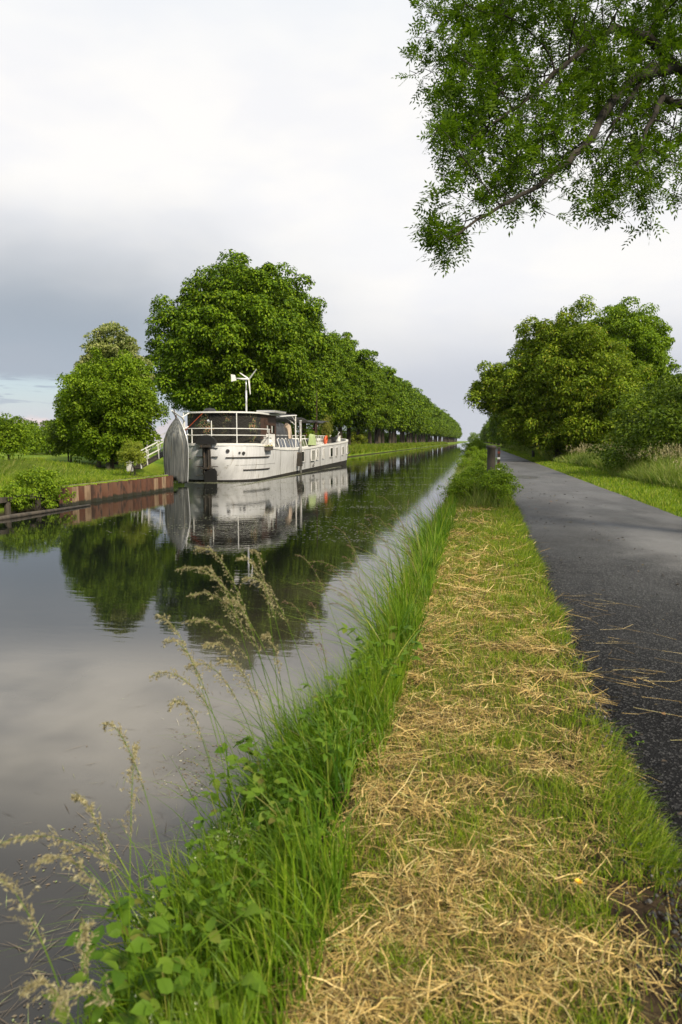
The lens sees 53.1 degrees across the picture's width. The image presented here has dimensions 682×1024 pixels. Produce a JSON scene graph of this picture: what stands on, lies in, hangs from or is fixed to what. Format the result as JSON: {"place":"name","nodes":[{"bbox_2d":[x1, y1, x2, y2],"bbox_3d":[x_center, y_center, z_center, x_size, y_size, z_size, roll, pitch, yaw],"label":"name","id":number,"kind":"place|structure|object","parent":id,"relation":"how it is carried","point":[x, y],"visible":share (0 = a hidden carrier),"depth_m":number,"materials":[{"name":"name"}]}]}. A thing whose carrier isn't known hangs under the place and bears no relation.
{"place":"outdoors","nodes":[
{"label":"outdoors","id":0,"kind":"place"},
{"bbox_2d":[0,453,147,479],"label":"rough grass","id":1,"kind":"structure","parent":0,"point":[9,464],"depth_m":28.53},
{"bbox_2d":[0,456,163,492],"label":"lawn grass","id":2,"kind":"structure","parent":0,"point":[114,474],"depth_m":28.02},
{"bbox_2d":[0,442,469,1023],"bbox_3d":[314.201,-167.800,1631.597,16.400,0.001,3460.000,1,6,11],"label":"canal water","id":3,"kind":"structure","parent":0,"point":[84,634],"depth_m":7.11,"materials":[{"name":"liquid"}]},
{"bbox_2d":[0,504,90,519],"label":"floating log","id":4,"kind":"object","parent":3,"relation":"on","point":[10,516],"visible":0.82,"depth_m":20.07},
{"bbox_2d":[0,678,281,1023],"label":"floating debris","id":5,"kind":"object","parent":3,"relation":"on","point":[22,1020],"visible":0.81,"depth_m":3.46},
{"bbox_2d":[171,369,349,481],"bbox_3d":[-4.292,-5.773,49.561,4.935,6.514,33.363,1,6,11],"label":"houseboat barge","id":6,"kind":"object","parent":3,"relation":"on","point":[225,445],"visible":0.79,"depth_m":37.10,"materials":[{"name":"paint"}]},
{"bbox_2d":[133,426,188,468],"bbox_3d":[-9.008,-3.260,34.017,0.619,2.103,4.208,2,6,21],"label":"gangway","id":7,"kind":"object","parent":6,"relation":"attached to","point":[156,457],"visible":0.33,"depth_m":33.39,"materials":[{"name":"white paint"}]},
{"bbox_2d":[163,410,188,482],"bbox_3d":[-8.083,-3.249,33.351,1.301,3.655,0.829,1,6,5],"label":"dinghy","id":8,"kind":"object","parent":6,"relation":"hanging from","point":[176,454],"visible":0.91,"depth_m":33.07,"materials":[{"name":"silver metal"}]},
{"bbox_2d":[276,422,288,438],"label":"covered pile","id":9,"kind":"object","parent":6,"relation":"on","point":[281,428],"visible":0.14,"depth_m":43.79,"materials":[{"name":"grey fabric"}]},
{"bbox_2d":[318,420,333,443],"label":"potted bamboo","id":10,"kind":"object","parent":6,"relation":"on","point":[327,430],"visible":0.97,"depth_m":54.95,"materials":[{"name":"green plant"}]},
{"bbox_2d":[104,460,453,542],"bbox_3d":[2.542,-2.511,44.810,24.068,0.011,61.140,1,6,11],"label":"floating weed","id":11,"kind":"object","parent":3,"relation":"on","point":[305,498],"visible":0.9,"depth_m":22.45,"materials":[{"name":"plant"}]},
{"bbox_2d":[297,420,302,473],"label":"mooring pole","id":12,"kind":"object","parent":3,"relation":"in","point":[300,458],"visible":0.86,"depth_m":44.74,"materials":[{"name":"grey metal"}]},
{"bbox_2d":[12,473,458,1023],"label":"bank grass","id":13,"kind":"structure","parent":0,"point":[256,939],"depth_m":2.28,"materials":[{"name":"plant"}]},
{"bbox_2d":[0,441,681,1023],"bbox_3d":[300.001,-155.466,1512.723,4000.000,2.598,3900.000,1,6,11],"label":"ground","id":14,"kind":"structure","parent":0,"point":[642,909],"depth_m":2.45,"materials":[{"name":"plant"}]},
{"bbox_2d":[0,413,33,460],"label":"orchard tree","id":15,"kind":"object","parent":14,"relation":"on","point":[11,440],"visible":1,"depth_m":31.76,"materials":[{"name":"green plant"}]},
{"bbox_2d":[0,493,51,514],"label":"timber edging","id":16,"kind":"object","parent":14,"relation":"on","point":[7,504],"visible":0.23,"depth_m":19.84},
{"bbox_2d":[6,468,60,485],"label":"fern tuft","id":17,"kind":"object","parent":14,"relation":"on","point":[15,475],"visible":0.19,"depth_m":22.42,"materials":[{"name":"green plant"}]},
{"bbox_2d":[0,874,71,1023],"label":"flowering grass stalk","id":18,"kind":"object","parent":14,"relation":"on","point":[10,886],"visible":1,"depth_m":1.55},
{"bbox_2d":[0,465,75,511],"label":"overhanging bush","id":19,"kind":"object","parent":14,"relation":"on","point":[53,489],"visible":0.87,"depth_m":20.90,"materials":[{"name":"green plant"}]},
{"bbox_2d":[21,419,66,454],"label":"shrub","id":20,"kind":"object","parent":14,"relation":"on","point":[35,443],"visible":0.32,"depth_m":50.23,"materials":[{"name":"green plant"}]},
{"bbox_2d":[18,970,74,1023],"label":"flowering grass stalk","id":21,"kind":"object","parent":14,"relation":"on","point":[29,986],"visible":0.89,"depth_m":1.53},
{"bbox_2d":[41,409,78,461],"bbox_3d":[-13.807,-3.696,34.778,2.561,3.357,2.883,1,6,11],"label":"slender tree","id":22,"kind":"object","parent":14,"relation":"on","point":[58,443],"visible":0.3,"depth_m":34.22,"materials":[{"name":"green plant"}]},
{"bbox_2d":[73,916,98,1023],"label":"flowering grass stalk","id":23,"kind":"object","parent":14,"relation":"on","point":[85,938],"visible":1,"depth_m":1.61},
{"bbox_2d":[49,974,123,1023],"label":"flowering grass stalk","id":24,"kind":"object","parent":14,"relation":"on","point":[65,995],"visible":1,"depth_m":1.51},
{"bbox_2d":[29,851,161,1021],"bbox_3d":[-0.575,1.172,1.704,0.339,0.759,0.084,-4,7,-36],"label":"flowering grass stalk","id":25,"kind":"object","parent":14,"relation":"on","point":[48,859],"visible":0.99,"depth_m":1.64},
{"bbox_2d":[0,825,208,985],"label":"flowering grass stalk","id":26,"kind":"object","parent":14,"relation":"on","point":[87,849],"visible":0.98,"depth_m":1.73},
{"bbox_2d":[70,791,138,1001],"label":"flowering grass stalk","id":27,"kind":"object","parent":14,"relation":"on","point":[84,801],"visible":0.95,"depth_m":1.84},
{"bbox_2d":[52,347,170,470],"bbox_3d":[-11.434,-4.857,33.491,4.950,6.229,5.403,-5,8,-39],"label":"multi stem tree","id":28,"kind":"object","parent":14,"relation":"on","point":[103,412],"visible":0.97,"depth_m":32.32,"materials":[{"name":"green plant"}]},
{"bbox_2d":[73,321,154,464],"bbox_3d":[-11.787,-6.027,35.593,4.230,7.844,3.461,5,8,40],"label":"blossoming tree","id":29,"kind":"object","parent":14,"relation":"on","point":[109,345],"visible":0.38,"depth_m":34.86,"materials":[{"name":"green plant"}]},
{"bbox_2d":[59,474,172,507],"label":"sheet pile wall","id":30,"kind":"structure","parent":14,"relation":"on","point":[89,493],"depth_m":25.62,"materials":[{"name":"metal"}]},
{"bbox_2d":[42,896,198,1023],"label":"bramble","id":31,"kind":"object","parent":14,"relation":"on","point":[114,929],"visible":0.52,"depth_m":2.01,"materials":[{"name":"green plant"}]},
{"bbox_2d":[117,740,141,1015],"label":"flowering grass stalk","id":32,"kind":"object","parent":14,"relation":"on","point":[136,747],"visible":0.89,"depth_m":2.02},
{"bbox_2d":[116,440,147,475],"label":"round bush","id":33,"kind":"object","parent":14,"relation":"on","point":[134,453],"visible":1,"depth_m":27.93,"materials":[{"name":"green plant"}]},
{"bbox_2d":[99,720,192,1000],"bbox_3d":[-0.595,1.089,2.088,0.429,0.867,0.069,6,8,43],"label":"flowering grass stalk","id":34,"kind":"object","parent":14,"relation":"on","point":[111,724],"visible":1,"depth_m":2.10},
{"bbox_2d":[79,901,267,1023],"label":"bramble","id":35,"kind":"object","parent":14,"relation":"on","point":[141,943],"visible":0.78,"depth_m":1.87,"materials":[{"name":"green plant"}]},
{"bbox_2d":[91,962,260,1023],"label":"bramble","id":36,"kind":"object","parent":14,"relation":"on","point":[164,987],"visible":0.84,"depth_m":1.69,"materials":[{"name":"green plant"}]},
{"bbox_2d":[109,841,254,952],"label":"bramble","id":37,"kind":"object","parent":14,"relation":"on","point":[159,881],"visible":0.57,"depth_m":2.27,"materials":[{"name":"green plant"}]},
{"bbox_2d":[167,698,228,854],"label":"flowering grass stalk","id":38,"kind":"object","parent":14,"relation":"on","point":[181,704],"visible":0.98,"depth_m":2.46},
{"bbox_2d":[153,613,244,858],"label":"flowering grass stalk","id":39,"kind":"object","parent":14,"relation":"on","point":[157,616],"visible":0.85,"depth_m":2.61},
{"bbox_2d":[162,637,255,896],"bbox_3d":[-0.484,0.963,2.541,0.412,0.997,0.076,3,7,25],"label":"flowering grass stalk","id":40,"kind":"object","parent":14,"relation":"on","point":[181,644],"visible":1,"depth_m":2.51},
{"bbox_2d":[149,667,270,856],"bbox_3d":[-0.480,1.008,2.599,0.467,0.898,0.075,-2,6,-21],"label":"flowering grass stalk","id":41,"kind":"object","parent":14,"relation":"on","point":[177,675],"visible":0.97,"depth_m":2.53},
{"bbox_2d":[184,786,266,878],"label":"bramble","id":42,"kind":"object","parent":14,"relation":"on","point":[226,818],"visible":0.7,"depth_m":2.69,"materials":[{"name":"green plant"}]},
{"bbox_2d":[181,853,270,943],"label":"bramble","id":43,"kind":"object","parent":14,"relation":"on","point":[221,905],"visible":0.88,"depth_m":2.09,"materials":[{"name":"green plant"}]},
{"bbox_2d":[143,252,321,414],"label":"lime tree","id":44,"kind":"object","parent":14,"relation":"on","point":[208,331],"visible":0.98,"depth_m":51.93,"materials":[{"name":"green plant"}]},
{"bbox_2d":[204,827,263,891],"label":"bramble","id":45,"kind":"object","parent":14,"relation":"on","point":[233,850],"visible":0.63,"depth_m":2.41,"materials":[{"name":"green plant"}]},
{"bbox_2d":[186,660,281,830],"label":"flowering grass stalk","id":46,"kind":"object","parent":14,"relation":"on","point":[200,664],"visible":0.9,"depth_m":2.66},
{"bbox_2d":[198,564,282,825],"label":"flowering grass stalk","id":47,"kind":"object","parent":14,"relation":"on","point":[207,567],"visible":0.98,"depth_m":2.82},
{"bbox_2d":[201,639,284,814],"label":"flowering grass stalk","id":48,"kind":"object","parent":14,"relation":"on","point":[215,643],"visible":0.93,"depth_m":2.79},
{"bbox_2d":[181,617,306,796],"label":"flowering grass stalk","id":49,"kind":"object","parent":14,"relation":"on","point":[203,619],"visible":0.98,"depth_m":2.86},
{"bbox_2d":[193,545,296,817],"bbox_3d":[-0.398,0.772,2.890,0.433,1.282,0.070,0,6,2],"label":"flowering grass stalk","id":50,"kind":"object","parent":14,"relation":"on","point":[205,549],"visible":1,"depth_m":2.85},
{"bbox_2d":[186,589,308,798],"bbox_3d":[-0.386,0.849,2.962,0.549,1.084,0.058,-3,7,-25],"label":"flowering grass stalk","id":51,"kind":"object","parent":14,"relation":"on","point":[208,594],"visible":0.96,"depth_m":2.89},
{"bbox_2d":[175,565,319,792],"bbox_3d":[-0.396,0.783,3.023,0.648,1.123,0.059,-1,6,-5],"label":"flowering grass stalk","id":52,"kind":"object","parent":14,"relation":"on","point":[184,568],"visible":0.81,"depth_m":2.97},
{"bbox_2d":[203,736,296,803],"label":"bramble","id":53,"kind":"object","parent":14,"relation":"on","point":[246,762],"visible":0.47,"depth_m":3.38,"materials":[{"name":"green plant"}]},
{"bbox_2d":[216,658,297,828],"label":"flowering grass stalk","id":54,"kind":"object","parent":14,"relation":"on","point":[224,660],"visible":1,"depth_m":2.73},
{"bbox_2d":[223,597,290,804],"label":"flowering grass stalk","id":55,"kind":"object","parent":14,"relation":"on","point":[240,607],"visible":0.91,"depth_m":2.87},
{"bbox_2d":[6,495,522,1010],"bbox_3d":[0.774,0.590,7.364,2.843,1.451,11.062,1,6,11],"label":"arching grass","id":56,"kind":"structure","parent":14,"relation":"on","point":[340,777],"depth_m":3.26,"materials":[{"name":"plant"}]},
{"bbox_2d":[225,741,307,824],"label":"bramble","id":57,"kind":"object","parent":14,"relation":"on","point":[256,775],"visible":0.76,"depth_m":2.94,"materials":[{"name":"green plant"}]},
{"bbox_2d":[249,549,285,787],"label":"flowering grass stalk","id":58,"kind":"object","parent":14,"relation":"on","point":[252,551],"visible":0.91,"depth_m":3.01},
{"bbox_2d":[215,249,330,409],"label":"lime tree","id":59,"kind":"object","parent":14,"relation":"on","point":[314,313],"visible":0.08,"depth_m":61.83,"materials":[{"name":"green plant"}]},
{"bbox_2d":[236,554,312,812],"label":"flowering grass stalk","id":60,"kind":"object","parent":14,"relation":"on","point":[253,563],"visible":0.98,"depth_m":2.80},
{"bbox_2d":[261,632,295,809],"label":"flowering grass stalk","id":61,"kind":"object","parent":14,"relation":"on","point":[263,636],"visible":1,"depth_m":2.96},
{"bbox_2d":[242,574,332,784],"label":"flowering grass stalk","id":62,"kind":"object","parent":14,"relation":"on","point":[257,580],"visible":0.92,"depth_m":2.99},
{"bbox_2d":[245,777,335,858],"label":"bramble","id":63,"kind":"object","parent":14,"relation":"on","point":[301,795],"visible":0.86,"depth_m":2.40,"materials":[{"name":"green plant"}]},
{"bbox_2d":[284,291,339,424],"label":"lime tree","id":64,"kind":"object","parent":14,"relation":"on","point":[327,380],"visible":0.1,"depth_m":70.95,"materials":[{"name":"green plant"}]},
{"bbox_2d":[283,336,346,437],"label":"lime tree","id":65,"kind":"object","parent":14,"relation":"on","point":[335,401],"visible":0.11,"depth_m":78.74,"materials":[{"name":"green plant"}]},
{"bbox_2d":[292,367,354,432],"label":"lime tree","id":66,"kind":"object","parent":14,"relation":"on","point":[339,414],"visible":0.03,"depth_m":86.92,"materials":[{"name":"green plant"}]},
{"bbox_2d":[282,708,366,786],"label":"bramble","id":67,"kind":"object","parent":14,"relation":"on","point":[324,757],"visible":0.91,"depth_m":2.93,"materials":[{"name":"green plant"}]},
{"bbox_2d":[295,675,365,737],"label":"bramble","id":68,"kind":"object","parent":14,"relation":"on","point":[341,694],"visible":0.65,"depth_m":3.49,"materials":[{"name":"green plant"}]},
{"bbox_2d":[308,338,367,428],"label":"lime tree","id":69,"kind":"object","parent":14,"relation":"on","point":[351,411],"visible":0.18,"depth_m":93.47,"materials":[{"name":"green plant"}]},
{"bbox_2d":[343,428,367,444],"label":"shrub","id":70,"kind":"object","parent":14,"relation":"on","point":[361,436],"visible":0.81,"depth_m":118.68,"materials":[{"name":"green plant"}]},
{"bbox_2d":[335,362,377,444],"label":"lime tree","id":71,"kind":"object","parent":14,"relation":"on","point":[357,424],"visible":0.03,"depth_m":109.83,"materials":[{"name":"green plant"}]},
{"bbox_2d":[326,330,387,437],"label":"lime tree","id":72,"kind":"object","parent":14,"relation":"on","point":[365,362],"visible":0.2,"depth_m":101.42,"materials":[{"name":"green plant"}]},
{"bbox_2d":[344,366,386,443],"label":"lime tree","id":73,"kind":"object","parent":14,"relation":"on","point":[375,417],"visible":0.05,"depth_m":117.75,"materials":[{"name":"green plant"}]},
{"bbox_2d":[351,361,398,443],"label":"lime tree","id":74,"kind":"object","parent":14,"relation":"on","point":[388,401],"visible":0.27,"depth_m":125.29,"materials":[{"name":"green plant"}]},
{"bbox_2d":[350,641,407,699],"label":"bramble","id":75,"kind":"object","parent":14,"relation":"on","point":[402,657],"visible":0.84,"depth_m":3.73,"materials":[{"name":"green plant"}]},
{"bbox_2d":[337,623,422,665],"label":"bramble","id":76,"kind":"object","parent":14,"relation":"on","point":[416,646],"visible":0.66,"depth_m":4.30,"materials":[{"name":"green plant"}]},
{"bbox_2d":[362,366,407,443],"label":"lime tree","id":77,"kind":"object","parent":14,"relation":"on","point":[390,372],"visible":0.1,"depth_m":133.42,"materials":[{"name":"green plant"}]},
{"bbox_2d":[371,385,412,442],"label":"lime tree","id":78,"kind":"object","parent":14,"relation":"on","point":[390,429],"visible":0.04,"depth_m":151.05,"materials":[{"name":"green plant"}]},
{"bbox_2d":[376,364,410,443],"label":"lime tree","id":79,"kind":"object","parent":14,"relation":"on","point":[404,405],"visible":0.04,"depth_m":143.96,"materials":[{"name":"green plant"}]},
{"bbox_2d":[348,442,447,454],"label":"bank grass","id":80,"kind":"structure","parent":14,"relation":"on","point":[362,448],"depth_m":133.36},
{"bbox_2d":[388,381,416,442],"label":"lime tree","id":81,"kind":"object","parent":14,"relation":"on","point":[404,423],"visible":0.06,"depth_m":159.04,"materials":[{"name":"green plant"}]},
{"bbox_2d":[391,375,422,442],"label":"lime tree","id":82,"kind":"object","parent":14,"relation":"on","point":[413,412],"visible":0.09,"depth_m":165.99,"materials":[{"name":"green plant"}]},
{"bbox_2d":[396,380,422,442],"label":"lime tree","id":83,"kind":"object","parent":14,"relation":"on","point":[417,419],"visible":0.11,"depth_m":180.39,"materials":[{"name":"green plant"}]},
{"bbox_2d":[398,396,426,442],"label":"lime tree","id":84,"kind":"object","parent":14,"relation":"on","point":[420,399],"visible":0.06,"depth_m":195.43,"materials":[{"name":"green plant"}]},
{"bbox_2d":[409,387,432,441],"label":"lime tree","id":85,"kind":"object","parent":14,"relation":"on","point":[426,401],"visible":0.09,"depth_m":204.82,"materials":[{"name":"green plant"}]},
{"bbox_2d":[414,397,434,442],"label":"lime tree","id":86,"kind":"object","parent":14,"relation":"on","point":[428,408],"visible":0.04,"depth_m":223.71,"materials":[{"name":"green plant"}]},
{"bbox_2d":[428,403,443,441],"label":"lime tree","id":87,"kind":"object","parent":14,"relation":"on","point":[438,422],"visible":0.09,"depth_m":280.89,"materials":[{"name":"green plant"}]},
{"bbox_2d":[436,471,479,502],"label":"weed clump","id":88,"kind":"object","parent":14,"relation":"on","point":[456,485],"visible":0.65,"depth_m":15.77,"materials":[{"name":"green plant"}]},
{"bbox_2d":[242,494,681,1023],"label":"cut straw","id":89,"kind":"object","parent":14,"relation":"on","point":[369,1008],"visible":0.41,"depth_m":2.28,"materials":[{"name":"plant"}]},
{"bbox_2d":[453,453,484,471],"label":"weed clump","id":90,"kind":"object","parent":14,"relation":"on","point":[466,462],"visible":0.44,"depth_m":25.39,"materials":[{"name":"green plant"}]},
{"bbox_2d":[452,461,486,493],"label":"weed clump","id":91,"kind":"object","parent":14,"relation":"on","point":[475,471],"visible":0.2,"depth_m":17.05,"materials":[{"name":"green plant"}]},
{"bbox_2d":[457,439,487,458],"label":"weed clump","id":92,"kind":"object","parent":14,"relation":"on","point":[477,446],"visible":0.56,"depth_m":50.69,"materials":[{"name":"green plant"}]},
{"bbox_2d":[461,445,485,459],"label":"weed clump","id":93,"kind":"object","parent":14,"relation":"on","point":[467,454],"visible":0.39,"depth_m":38.90,"materials":[{"name":"green plant"}]},
{"bbox_2d":[432,452,530,512],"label":"verge weeds","id":94,"kind":"object","parent":14,"relation":"on","point":[482,498],"visible":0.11,"depth_m":15.16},
{"bbox_2d":[486,445,499,474],"bbox_3d":[3.684,-0.743,16.572,0.344,1.744,0.257,1,6,7],"label":"wooden post","id":95,"kind":"object","parent":14,"relation":"on","point":[491,455],"visible":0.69,"depth_m":16.45,"materials":[{"name":"grey"}]},
{"bbox_2d":[470,462,523,502],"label":"weed clump","id":96,"kind":"object","parent":14,"relation":"on","point":[496,478],"visible":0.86,"depth_m":15.17,"materials":[{"name":"green plant"}]},
{"bbox_2d":[395,0,681,277],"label":"ash tree","id":97,"kind":"object","parent":14,"relation":"on","point":[456,124],"visible":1,"depth_m":6.86,"materials":[{"name":"green plant"}]},
{"bbox_2d":[464,294,656,459],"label":"walnut tree","id":98,"kind":"object","parent":14,"relation":"on","point":[567,383],"visible":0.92,"depth_m":46.53,"materials":[{"name":"green plant"}]},
{"bbox_2d":[502,450,681,516],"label":"verge grass","id":99,"kind":"structure","parent":14,"relation":"on","point":[578,470],"depth_m":22.56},
{"bbox_2d":[505,494,681,879],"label":"edge grass","id":100,"kind":"structure","parent":14,"relation":"on","point":[660,838],"depth_m":2.87,"materials":[{"name":"plant"}]},
{"bbox_2d":[585,371,681,469],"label":"hedge shrub","id":101,"kind":"object","parent":14,"relation":"on","point":[664,424],"visible":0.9,"depth_m":27.54,"materials":[{"name":"green plant"}]},
{"bbox_2d":[592,296,681,416],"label":"robinia tree","id":102,"kind":"object","parent":14,"relation":"on","point":[648,342],"visible":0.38,"depth_m":56.51,"materials":[{"name":"green plant"}]},
{"bbox_2d":[598,383,681,451],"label":"hedge shrub","id":103,"kind":"object","parent":14,"relation":"on","point":[610,439],"visible":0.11,"depth_m":35.55,"materials":[{"name":"green plant"}]},
{"bbox_2d":[0,0,681,440],"label":"sky","id":104,"kind":"structure","parent":0,"point":[142,142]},
{"bbox_2d":[357,462,457,633],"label":"flowering grass","id":105,"kind":"structure","parent":0,"point":[417,536],"depth_m":8.89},
{"bbox_2d":[486,445,681,866],"bbox_3d":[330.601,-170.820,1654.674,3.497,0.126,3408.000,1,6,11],"label":"path","id":106,"kind":"structure","parent":0,"point":[644,529],"depth_m":6.59,"materials":[{"name":"asphalt"}]},
{"bbox_2d":[519,476,681,814],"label":"path litter","id":107,"kind":"object","parent":106,"relation":"on","point":[680,813],"visible":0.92,"depth_m":5.92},
{"bbox_2d":[524,533,681,1002],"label":"edge gravel","id":108,"kind":"structure","parent":106,"relation":"on","point":[672,921],"depth_m":2.75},
{"bbox_2d":[560,592,681,716],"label":"stray stems","id":109,"kind":"object","parent":106,"relation":"on","point":[631,661],"visible":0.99,"depth_m":4.39,"materials":[{"name":"plant"}]},
{"bbox_2d":[500,443,681,488],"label":"meadow grass","id":110,"kind":"structure","parent":0,"point":[666,472],"depth_m":25.89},
{"bbox_2d":[524,441,681,468],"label":"meadow seed heads","id":111,"kind":"object","parent":110,"relation":"on","point":[662,452],"visible":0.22,"depth_m":26.05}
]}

